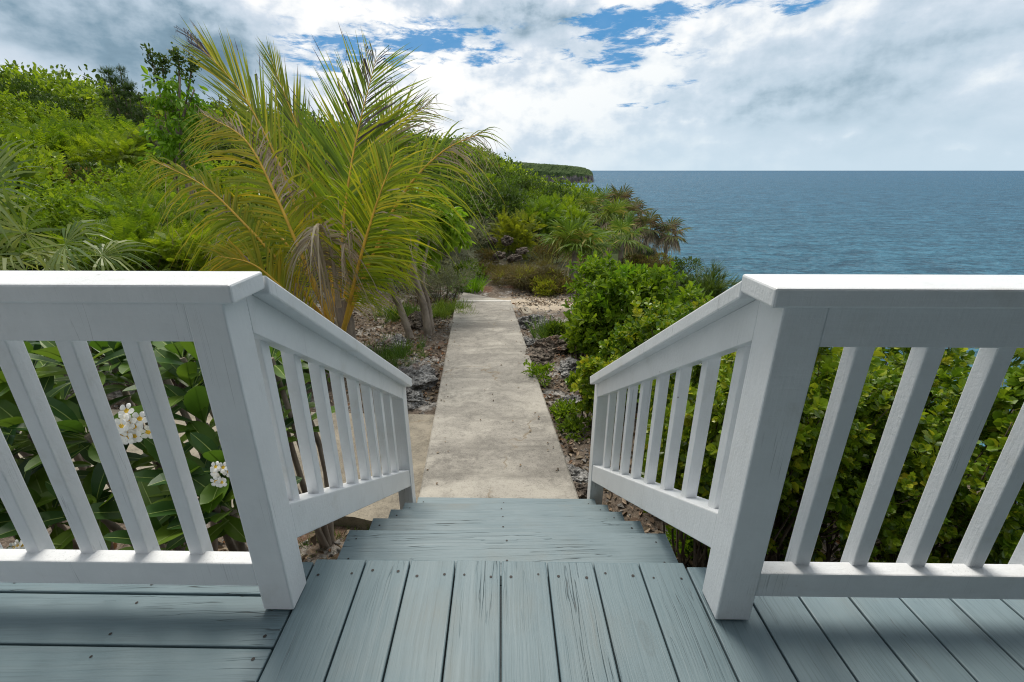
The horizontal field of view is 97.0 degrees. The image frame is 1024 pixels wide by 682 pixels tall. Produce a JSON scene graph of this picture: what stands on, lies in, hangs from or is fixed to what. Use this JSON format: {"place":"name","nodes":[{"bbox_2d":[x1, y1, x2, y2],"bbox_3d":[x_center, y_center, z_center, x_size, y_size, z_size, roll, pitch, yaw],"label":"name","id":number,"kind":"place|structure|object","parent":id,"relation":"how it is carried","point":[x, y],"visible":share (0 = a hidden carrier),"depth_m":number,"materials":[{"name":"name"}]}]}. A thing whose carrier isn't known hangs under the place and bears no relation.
{"place":"outdoors","nodes":[
{"label":"outdoors","id":0,"kind":"place"},
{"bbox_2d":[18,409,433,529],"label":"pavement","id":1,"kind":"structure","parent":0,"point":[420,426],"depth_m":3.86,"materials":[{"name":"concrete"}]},
{"bbox_2d":[419,300,578,498],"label":"path","id":2,"kind":"structure","parent":0,"point":[490,451],"depth_m":4.32,"materials":[{"name":"concrete"}]},
{"bbox_2d":[0,188,1017,569],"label":"ground","id":3,"kind":"structure","parent":0,"point":[500,292],"depth_m":6.58,"materials":[{"name":"soil"}]},
{"bbox_2d":[0,75,65,112],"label":"hillside shrub","id":4,"kind":"object","parent":3,"relation":"on","point":[27,87],"visible":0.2,"depth_m":21.38,"materials":[{"name":"green plant"}]},
{"bbox_2d":[1,131,69,188],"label":"hillside shrub","id":5,"kind":"object","parent":3,"relation":"on","point":[47,159],"visible":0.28,"depth_m":10.35,"materials":[{"name":"green plant"}]},
{"bbox_2d":[0,88,82,126],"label":"hillside shrub","id":6,"kind":"object","parent":3,"relation":"on","point":[7,102],"visible":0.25,"depth_m":15.48,"materials":[{"name":"green plant"}]},
{"bbox_2d":[0,91,95,122],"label":"hillside shrub","id":7,"kind":"object","parent":3,"relation":"on","point":[60,104],"visible":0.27,"depth_m":19.21,"materials":[{"name":"green plant"}]},
{"bbox_2d":[0,108,96,173],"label":"hillside shrub","id":8,"kind":"object","parent":3,"relation":"on","point":[51,139],"visible":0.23,"depth_m":11.99,"materials":[{"name":"green plant"}]},
{"bbox_2d":[0,341,113,549],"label":"frangipani","id":9,"kind":"object","parent":3,"relation":"on","point":[36,477],"visible":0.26,"depth_m":1.97,"materials":[{"name":"green plant"}]},
{"bbox_2d":[2,110,111,179],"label":"hillside shrub","id":10,"kind":"object","parent":3,"relation":"on","point":[76,129],"visible":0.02,"depth_m":13.08,"materials":[{"name":"green plant"}]},
{"bbox_2d":[14,165,115,194],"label":"hillside shrub","id":11,"kind":"object","parent":3,"relation":"on","point":[70,172],"visible":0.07,"depth_m":10.28,"materials":[{"name":"green plant"}]},
{"bbox_2d":[0,112,139,160],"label":"hillside shrub","id":12,"kind":"object","parent":3,"relation":"on","point":[104,128],"visible":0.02,"depth_m":13.55,"materials":[{"name":"green plant"}]},
{"bbox_2d":[0,130,158,270],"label":"fan palm","id":13,"kind":"object","parent":3,"relation":"on","point":[10,232],"visible":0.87,"depth_m":4.82,"materials":[{"name":"green plant"}]},
{"bbox_2d":[18,215,145,270],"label":"hillside shrub","id":14,"kind":"object","parent":3,"relation":"on","point":[71,220],"visible":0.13,"depth_m":6.89,"materials":[{"name":"green plant"}]},
{"bbox_2d":[0,179,164,269],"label":"hillside shrub","id":15,"kind":"object","parent":3,"relation":"on","point":[53,201],"visible":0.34,"depth_m":7.36,"materials":[{"name":"green plant"}]},
{"bbox_2d":[54,157,160,192],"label":"hillside shrub","id":16,"kind":"object","parent":3,"relation":"on","point":[79,173],"visible":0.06,"depth_m":11.04,"materials":[{"name":"green plant"}]},
{"bbox_2d":[54,119,162,174],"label":"hillside shrub","id":17,"kind":"object","parent":3,"relation":"on","point":[113,144],"visible":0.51,"depth_m":12.40,"materials":[{"name":"green plant"}]},
{"bbox_2d":[29,160,187,230],"bbox_3d":[-7.932,-2.578,9.147,2.574,2.046,2.752,-10,23,-25],"label":"hillside shrub","id":18,"kind":"object","parent":3,"relation":"on","point":[125,186],"visible":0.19,"depth_m":8.91,"materials":[{"name":"green plant"}]},
{"bbox_2d":[0,341,217,550],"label":"frangipani","id":19,"kind":"object","parent":3,"relation":"on","point":[67,414],"visible":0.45,"depth_m":1.96,"materials":[{"name":"green plant"}]},
{"bbox_2d":[63,105,154,141],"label":"hillside shrub","id":20,"kind":"object","parent":3,"relation":"on","point":[106,121],"visible":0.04,"depth_m":16.12,"materials":[{"name":"green plant"}]},
{"bbox_2d":[38,207,199,270],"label":"hillside shrub","id":21,"kind":"object","parent":3,"relation":"on","point":[127,234],"visible":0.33,"depth_m":6.79,"materials":[{"name":"green plant"}]},
{"bbox_2d":[91,65,155,125],"bbox_3d":[-15.101,-8.786,17.713,2.891,3.766,2.140,16,26,37],"label":"ironwood tree","id":22,"kind":"object","parent":3,"relation":"on","point":[119,107],"visible":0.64,"depth_m":17.44,"materials":[{"name":"green plant"}]},
{"bbox_2d":[98,152,194,192],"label":"hillside shrub","id":23,"kind":"object","parent":3,"relation":"on","point":[143,168],"visible":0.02,"depth_m":12.40,"materials":[{"name":"green plant"}]},
{"bbox_2d":[119,118,178,168],"bbox_3d":[-10.684,-5.293,13.471,1.793,2.492,2.103,0,21,-1],"label":"ironwood tree","id":24,"kind":"object","parent":3,"relation":"on","point":[151,141],"visible":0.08,"depth_m":13.11,"materials":[{"name":"green plant"}]},
{"bbox_2d":[73,182,251,269],"bbox_3d":[-5.852,-1.730,8.165,2.624,2.156,2.572,0,21,-1],"label":"hillside shrub","id":25,"kind":"object","parent":3,"relation":"on","point":[116,207],"visible":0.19,"depth_m":7.51,"materials":[{"name":"green plant"}]},
{"bbox_2d":[140,42,201,220],"bbox_3d":[-7.097,-4.126,9.916,1.378,4.128,0.437,0,21,-1],"label":"slender tree","id":26,"kind":"object","parent":3,"relation":"on","point":[176,57],"visible":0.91,"depth_m":9.33,"materials":[{"name":"green plant"}]},
{"bbox_2d":[137,65,213,206],"bbox_3d":[-6.959,-3.638,9.727,1.294,3.840,1.342,0,21,-1],"label":"slender tree","id":27,"kind":"object","parent":3,"relation":"on","point":[175,140],"visible":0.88,"depth_m":9.21,"materials":[{"name":"green plant"}]},
{"bbox_2d":[129,215,265,270],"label":"hillside shrub","id":28,"kind":"object","parent":3,"relation":"on","point":[170,256],"visible":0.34,"depth_m":7.03,"materials":[{"name":"green plant"}]},
{"bbox_2d":[103,341,301,551],"bbox_3d":[-1.310,0.821,2.127,0.770,1.830,1.126,-5,21,-13],"label":"frangipani","id":29,"kind":"object","parent":3,"relation":"on","point":[208,470],"visible":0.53,"depth_m":1.84,"materials":[{"name":"green plant"}]},
{"bbox_2d":[163,158,248,190],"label":"hillside shrub","id":30,"kind":"object","parent":3,"relation":"on","point":[219,173],"visible":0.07,"depth_m":13.15,"materials":[{"name":"green plant"}]},
{"bbox_2d":[184,128,246,170],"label":"hillside shrub","id":31,"kind":"object","parent":3,"relation":"on","point":[221,147],"visible":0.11,"depth_m":16.72,"materials":[{"name":"green plant"}]},
{"bbox_2d":[203,142,277,174],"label":"hillside shrub","id":32,"kind":"object","parent":3,"relation":"on","point":[240,156],"visible":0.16,"depth_m":16.26,"materials":[{"name":"green plant"}]},
{"bbox_2d":[177,162,332,242],"bbox_3d":[-6.084,-3.205,10.882,3.658,2.391,3.298,-7,22,-17],"label":"hillside shrub","id":33,"kind":"object","parent":3,"relation":"on","point":[245,184],"visible":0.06,"depth_m":10.16,"materials":[{"name":"green plant"}]},
{"bbox_2d":[269,346,334,548],"bbox_3d":[-1.324,0.670,2.744,0.537,1.664,0.762,0,21,-1],"label":"frangipani","id":34,"kind":"object","parent":3,"relation":"on","point":[325,536],"visible":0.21,"depth_m":2.78,"materials":[{"name":"green plant"}]},
{"bbox_2d":[0,58,606,268],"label":"hillside scrub","id":35,"kind":"object","parent":3,"relation":"on","point":[87,91],"visible":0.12,"depth_m":28.31,"materials":[{"name":"green plant"}]},
{"bbox_2d":[133,14,508,344],"bbox_3d":[-2.338,-1.847,6.024,4.732,4.616,2.562,0,21,-1],"label":"coconut palm","id":36,"kind":"object","parent":3,"relation":"on","point":[371,182],"visible":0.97,"depth_m":5.81,"materials":[{"name":"green plant"}]},
{"bbox_2d":[369,299,419,326],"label":"grass tuft","id":37,"kind":"object","parent":3,"relation":"on","point":[408,310],"visible":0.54,"depth_m":7.96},
{"bbox_2d":[360,329,429,367],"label":"grass tuft","id":38,"kind":"object","parent":3,"relation":"on","point":[397,352],"visible":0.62,"depth_m":6.21,"materials":[{"name":"plant"}]},
{"bbox_2d":[378,333,411,350],"bbox_3d":[-1.736,0.080,6.616,0.506,0.319,0.444,-18,26,-19],"label":"rock","id":39,"kind":"object","parent":3,"relation":"on","point":[398,337],"visible":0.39,"depth_m":6.53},
{"bbox_2d":[408,311,422,329],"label":"rock","id":40,"kind":"object","parent":3,"relation":"on","point":[415,320],"visible":0.3,"depth_m":7.47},
{"bbox_2d":[406,387,427,409],"bbox_3d":[-1.187,0.640,5.013,0.526,0.274,0.419,5,10,-14],"label":"rock","id":41,"kind":"object","parent":3,"relation":"on","point":[415,399],"visible":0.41,"depth_m":4.96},
{"bbox_2d":[397,363,438,391],"bbox_3d":[-1.202,0.522,5.447,0.596,0.439,0.819,16,29,38],"label":"rock","id":42,"kind":"object","parent":3,"relation":"on","point":[423,377],"visible":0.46,"depth_m":5.35,"materials":[{"name":"stone"}]},
{"bbox_2d":[387,185,476,338],"bbox_3d":[-1.520,-1.354,7.600,1.286,2.413,2.092,9,23,23],"label":"gumbo tree","id":43,"kind":"object","parent":3,"relation":"on","point":[427,318],"visible":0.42,"depth_m":7.39,"materials":[{"name":"green plant"}]},
{"bbox_2d":[396,255,481,302],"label":"scrub shrub","id":44,"kind":"object","parent":3,"relation":"on","point":[453,282],"visible":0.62,"depth_m":9.12,"materials":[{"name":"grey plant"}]},
{"bbox_2d":[418,295,477,319],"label":"grass tuft","id":45,"kind":"object","parent":3,"relation":"on","point":[443,309],"visible":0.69,"depth_m":8.33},
{"bbox_2d":[410,173,495,230],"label":"hillside shrub","id":46,"kind":"object","parent":3,"relation":"on","point":[467,199],"visible":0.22,"depth_m":13.96,"materials":[{"name":"green plant"}]},
{"bbox_2d":[434,242,483,269],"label":"scrub shrub","id":47,"kind":"object","parent":3,"relation":"on","point":[466,253],"visible":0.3,"depth_m":11.65,"materials":[{"name":"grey plant"}]},
{"bbox_2d":[444,257,486,278],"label":"scrub shrub","id":48,"kind":"object","parent":3,"relation":"on","point":[464,265],"visible":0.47,"depth_m":11.21,"materials":[{"name":"green plant"}]},
{"bbox_2d":[448,271,490,294],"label":"grass tuft","id":49,"kind":"object","parent":3,"relation":"on","point":[475,286],"visible":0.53,"depth_m":10.21,"materials":[{"name":"green plant"}]},
{"bbox_2d":[456,217,491,255],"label":"scrub shrub","id":50,"kind":"object","parent":3,"relation":"on","point":[478,232],"visible":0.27,"depth_m":12.97,"materials":[{"name":"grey plant"}]},
{"bbox_2d":[445,158,505,181],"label":"hillside tree","id":51,"kind":"object","parent":3,"relation":"on","point":[478,170],"visible":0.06,"depth_m":23.63,"materials":[{"name":"green plant"}]},
{"bbox_2d":[470,247,499,262],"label":"scrub shrub","id":52,"kind":"object","parent":3,"relation":"on","point":[487,255],"visible":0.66,"depth_m":13.35,"materials":[{"name":"brown plant"}]},
{"bbox_2d":[474,260,511,278],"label":"scrub shrub","id":53,"kind":"object","parent":3,"relation":"on","point":[489,266],"visible":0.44,"depth_m":11.44,"materials":[{"name":"green plant"}]},
{"bbox_2d":[463,175,529,237],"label":"hillside shrub","id":54,"kind":"object","parent":3,"relation":"on","point":[510,201],"visible":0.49,"depth_m":16.25,"materials":[{"name":"green plant"}]},
{"bbox_2d":[337,497,677,575],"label":"wooden steps","id":55,"kind":"structure","parent":3,"relation":"on","point":[511,529],"depth_m":1.76,"materials":[{"name":"wood"}]},
{"bbox_2d":[246,276,415,537],"bbox_3d":[-0.644,0.558,2.049,0.130,2.034,1.438,0,21,-1],"label":"stair railing","id":56,"kind":"object","parent":55,"relation":"on","point":[293,329],"visible":0.84,"depth_m":1.58,"materials":[{"name":"white paint"}]},
{"bbox_2d":[587,281,759,547],"bbox_3d":[0.558,0.543,2.087,0.130,2.036,1.571,0,21,-1],"label":"stair railing","id":57,"kind":"object","parent":55,"relation":"on","point":[709,334],"visible":0.82,"depth_m":1.57,"materials":[{"name":"white paint"}]},
{"bbox_2d":[0,559,1023,681],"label":"deck","id":58,"kind":"structure","parent":3,"relation":"on","point":[398,621],"depth_m":1.20,"materials":[{"name":"wood"}]},
{"bbox_2d":[0,271,305,608],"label":"deck railing","id":59,"kind":"object","parent":58,"relation":"on","point":[72,313],"visible":1,"depth_m":1.09,"materials":[{"name":"white paint"}]},
{"bbox_2d":[702,274,1023,619],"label":"deck railing","id":60,"kind":"object","parent":58,"relation":"on","point":[801,319],"visible":1,"depth_m":1.06,"materials":[{"name":"white paint"}]},
{"bbox_2d":[487,207,547,259],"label":"scrub shrub","id":61,"kind":"object","parent":3,"relation":"on","point":[514,227],"visible":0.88,"depth_m":14.51,"materials":[{"name":"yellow plant"}]},
{"bbox_2d":[480,252,564,293],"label":"scrub shrub","id":62,"kind":"object","parent":3,"relation":"on","point":[519,275],"visible":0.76,"depth_m":10.73,"materials":[{"name":"green plant"}]},
{"bbox_2d":[501,169,543,191],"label":"hillside shrub","id":63,"kind":"object","parent":3,"relation":"on","point":[524,183],"visible":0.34,"depth_m":32.38,"materials":[{"name":"green plant"}]},
{"bbox_2d":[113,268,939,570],"bbox_3d":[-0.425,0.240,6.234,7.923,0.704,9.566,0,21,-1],"label":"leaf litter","id":64,"kind":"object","parent":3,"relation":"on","point":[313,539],"visible":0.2,"depth_m":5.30,"materials":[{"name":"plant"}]},
{"bbox_2d":[518,314,546,328],"bbox_3d":[0.333,-0.270,7.727,0.518,0.404,0.592,-1,9,-28],"label":"rock","id":65,"kind":"object","parent":3,"relation":"on","point":[525,319],"visible":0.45,"depth_m":7.58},
{"bbox_2d":[522,359,554,387],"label":"weed","id":66,"kind":"object","parent":3,"relation":"on","point":[541,369],"visible":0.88,"depth_m":5.41,"materials":[{"name":"green plant"}]},
{"bbox_2d":[511,191,570,240],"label":"scrub shrub","id":67,"kind":"object","parent":3,"relation":"on","point":[547,211],"visible":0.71,"depth_m":16.95,"materials":[{"name":"green plant"}]},
{"bbox_2d":[525,346,562,365],"bbox_3d":[0.416,0.245,6.176,0.572,0.231,0.569,1,29,-4],"label":"rock","id":68,"kind":"object","parent":3,"relation":"on","point":[540,355],"visible":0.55,"depth_m":6.08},
{"bbox_2d":[523,310,566,339],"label":"grass tuft","id":69,"kind":"object","parent":3,"relation":"on","point":[541,333],"visible":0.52,"depth_m":7.01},
{"bbox_2d":[527,235,564,263],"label":"scrub shrub","id":70,"kind":"object","parent":3,"relation":"on","point":[538,249],"visible":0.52,"depth_m":13.54,"materials":[{"name":"green plant"}]},
{"bbox_2d":[532,275,562,297],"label":"scrub shrub","id":71,"kind":"object","parent":3,"relation":"on","point":[546,285],"visible":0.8,"depth_m":10.01,"materials":[{"name":"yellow plant"}]},
{"bbox_2d":[532,335,568,354],"bbox_3d":[0.633,0.122,6.486,0.801,0.418,0.507,-4,18,-31],"label":"rock","id":72,"kind":"object","parent":3,"relation":"on","point":[554,344],"visible":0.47,"depth_m":6.31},
{"bbox_2d":[528,268,576,297],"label":"scrub shrub","id":73,"kind":"object","parent":3,"relation":"on","point":[554,276],"visible":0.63,"depth_m":10.24,"materials":[{"name":"green plant"}]},
{"bbox_2d":[535,180,573,202],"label":"hillside shrub","id":74,"kind":"object","parent":3,"relation":"on","point":[553,186],"visible":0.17,"depth_m":25.75,"materials":[{"name":"green plant"}]},
{"bbox_2d":[549,398,581,419],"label":"weed","id":75,"kind":"object","parent":3,"relation":"on","point":[563,408],"visible":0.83,"depth_m":4.70,"materials":[{"name":"green plant"}]},
{"bbox_2d":[542,202,594,233],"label":"scrub shrub","id":76,"kind":"object","parent":3,"relation":"on","point":[575,211],"visible":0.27,"depth_m":18.53,"materials":[{"name":"green plant"}]},
{"bbox_2d":[558,357,579,377],"bbox_3d":[0.788,0.354,5.816,0.395,0.284,0.480,7,11,6],"label":"rock","id":77,"kind":"object","parent":3,"relation":"on","point":[567,366],"visible":0.56,"depth_m":5.69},
{"bbox_2d":[555,414,591,442],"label":"weed","id":78,"kind":"object","parent":3,"relation":"on","point":[574,421],"visible":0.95,"depth_m":4.39,"materials":[{"name":"green plant"}]},
{"bbox_2d":[533,212,621,278],"bbox_3d":[1.655,-2.275,11.513,2.285,1.971,2.062,0,21,-1],"label":"fan palm","id":79,"kind":"object","parent":3,"relation":"on","point":[568,233],"visible":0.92,"depth_m":11.25,"materials":[{"name":"green plant"}]},
{"bbox_2d":[567,464,588,483],"bbox_3d":[0.498,1.117,3.749,0.339,0.164,0.359,2,21,5],"label":"rock","id":80,"kind":"object","parent":3,"relation":"on","point":[579,475],"visible":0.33,"depth_m":3.69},
{"bbox_2d":[573,481,587,498],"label":"rock","id":81,"kind":"object","parent":3,"relation":"on","point":[581,489],"visible":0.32,"depth_m":3.51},
{"bbox_2d":[559,292,621,358],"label":"leafy shrub","id":82,"kind":"object","parent":3,"relation":"on","point":[580,314],"visible":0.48,"depth_m":5.75,"materials":[{"name":"green plant"}]},
{"bbox_2d":[574,189,606,224],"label":"bush","id":83,"kind":"object","parent":3,"relation":"on","point":[587,202],"visible":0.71,"depth_m":21.86,"materials":[{"name":"green plant"}]},
{"bbox_2d":[564,354,627,429],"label":"leafy shrub","id":84,"kind":"object","parent":3,"relation":"on","point":[579,380],"visible":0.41,"depth_m":4.32,"materials":[{"name":"green plant"}]},
{"bbox_2d":[586,197,638,246],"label":"fan palm","id":85,"kind":"object","parent":3,"relation":"on","point":[609,213],"visible":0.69,"depth_m":16.32,"materials":[{"name":"green plant"}]},
{"bbox_2d":[579,322,647,409],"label":"leafy shrub","id":86,"kind":"object","parent":3,"relation":"on","point":[607,347],"visible":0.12,"depth_m":4.91,"materials":[{"name":"green plant"}]},
{"bbox_2d":[594,183,644,224],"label":"fan palm","id":87,"kind":"object","parent":3,"relation":"on","point":[625,193],"visible":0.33,"depth_m":20.87,"materials":[{"name":"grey plant"}]},
{"bbox_2d":[597,210,652,264],"bbox_3d":[3.026,-2.508,12.169,1.530,1.958,1.644,-12,24,-30],"label":"fan palm","id":88,"kind":"object","parent":3,"relation":"on","point":[625,231],"visible":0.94,"depth_m":11.98,"materials":[{"name":"green plant"}]},
{"bbox_2d":[615,198,654,239],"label":"fan palm","id":89,"kind":"object","parent":3,"relation":"on","point":[639,204],"visible":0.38,"depth_m":17.26,"materials":[{"name":"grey plant"}]},
{"bbox_2d":[561,250,713,348],"bbox_3d":[1.569,-0.440,6.240,1.878,1.594,1.779,0,21,-1],"label":"leafy shrub","id":90,"kind":"object","parent":3,"relation":"on","point":[616,289],"visible":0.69,"depth_m":5.72,"materials":[{"name":"green plant"}]},
{"bbox_2d":[631,208,664,252],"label":"fan palm","id":91,"kind":"object","parent":3,"relation":"on","point":[648,237],"visible":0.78,"depth_m":15.31,"materials":[{"name":"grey plant"}]},
{"bbox_2d":[621,251,674,268],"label":"scrub shrub","id":92,"kind":"object","parent":3,"relation":"on","point":[642,259],"visible":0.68,"depth_m":11.97,"materials":[{"name":"green plant"}]},
{"bbox_2d":[608,295,713,392],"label":"leafy shrub","id":93,"kind":"object","parent":3,"relation":"on","point":[648,324],"visible":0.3,"depth_m":4.84,"materials":[{"name":"green plant"}]},
{"bbox_2d":[649,214,693,259],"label":"fan palm","id":94,"kind":"object","parent":3,"relation":"on","point":[667,241],"visible":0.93,"depth_m":15.23,"materials":[{"name":"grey plant"}]},
{"bbox_2d":[652,256,703,277],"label":"scrub shrub","id":95,"kind":"object","parent":3,"relation":"on","point":[683,263],"visible":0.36,"depth_m":12.44,"materials":[{"name":"green plant"}]},
{"bbox_2d":[665,525,710,560],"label":"weed","id":96,"kind":"object","parent":3,"relation":"on","point":[689,543],"visible":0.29,"depth_m":2.92,"materials":[{"name":"green plant"}]},
{"bbox_2d":[671,301,731,364],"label":"leafy shrub","id":97,"kind":"object","parent":3,"relation":"on","point":[678,311],"depth_m":4.45,"materials":[{"name":"green plant"}]},
{"bbox_2d":[665,258,741,301],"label":"wispy shrub","id":98,"kind":"object","parent":3,"relation":"on","point":[708,284],"visible":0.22,"depth_m":6.72,"materials":[{"name":"green plant"}]},
{"bbox_2d":[636,352,823,419],"bbox_3d":[1.652,0.534,3.396,1.274,1.776,1.344,15,25,35],"label":"hedge shrub","id":99,"kind":"object","parent":3,"relation":"on","point":[695,372],"visible":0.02,"depth_m":3.23,"materials":[{"name":"green plant"}]},
{"bbox_2d":[641,351,857,568],"bbox_3d":[1.199,0.832,2.533,1.052,1.654,0.998,0,21,-1],"label":"hedge shrub","id":100,"kind":"object","parent":3,"relation":"on","point":[793,484],"visible":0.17,"depth_m":2.23,"materials":[{"name":"green plant"}]},
{"bbox_2d":[767,347,986,562],"bbox_3d":[1.709,0.676,2.619,1.229,1.951,1.234,0,21,-1],"label":"hedge shrub","id":101,"kind":"object","parent":3,"relation":"on","point":[883,381],"visible":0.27,"depth_m":2.23,"materials":[{"name":"green plant"}]},
{"bbox_2d":[827,364,1023,563],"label":"hedge shrub","id":102,"kind":"object","parent":3,"relation":"on","point":[998,426],"visible":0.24,"depth_m":2.30,"materials":[{"name":"green plant"}]},
{"bbox_2d":[867,347,984,478],"bbox_3d":[2.778,0.623,3.413,1.293,1.835,1.304,0,21,-1],"label":"hedge shrub","id":103,"kind":"object","parent":3,"relation":"on","point":[951,357],"visible":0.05,"depth_m":2.95,"materials":[{"name":"green plant"}]},
{"bbox_2d":[954,348,1023,412],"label":"shrub","id":104,"kind":"object","parent":3,"relation":"on","point":[1019,352],"visible":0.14,"depth_m":4.06,"materials":[{"name":"green plant"}]},
{"bbox_2d":[0,0,1023,170],"label":"sky","id":105,"kind":"structure","parent":0,"point":[593,85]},
{"bbox_2d":[513,162,593,182],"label":"hills","id":106,"kind":"structure","parent":0,"point":[576,174],"depth_m":660.92,"materials":[{"name":"plant"}]},
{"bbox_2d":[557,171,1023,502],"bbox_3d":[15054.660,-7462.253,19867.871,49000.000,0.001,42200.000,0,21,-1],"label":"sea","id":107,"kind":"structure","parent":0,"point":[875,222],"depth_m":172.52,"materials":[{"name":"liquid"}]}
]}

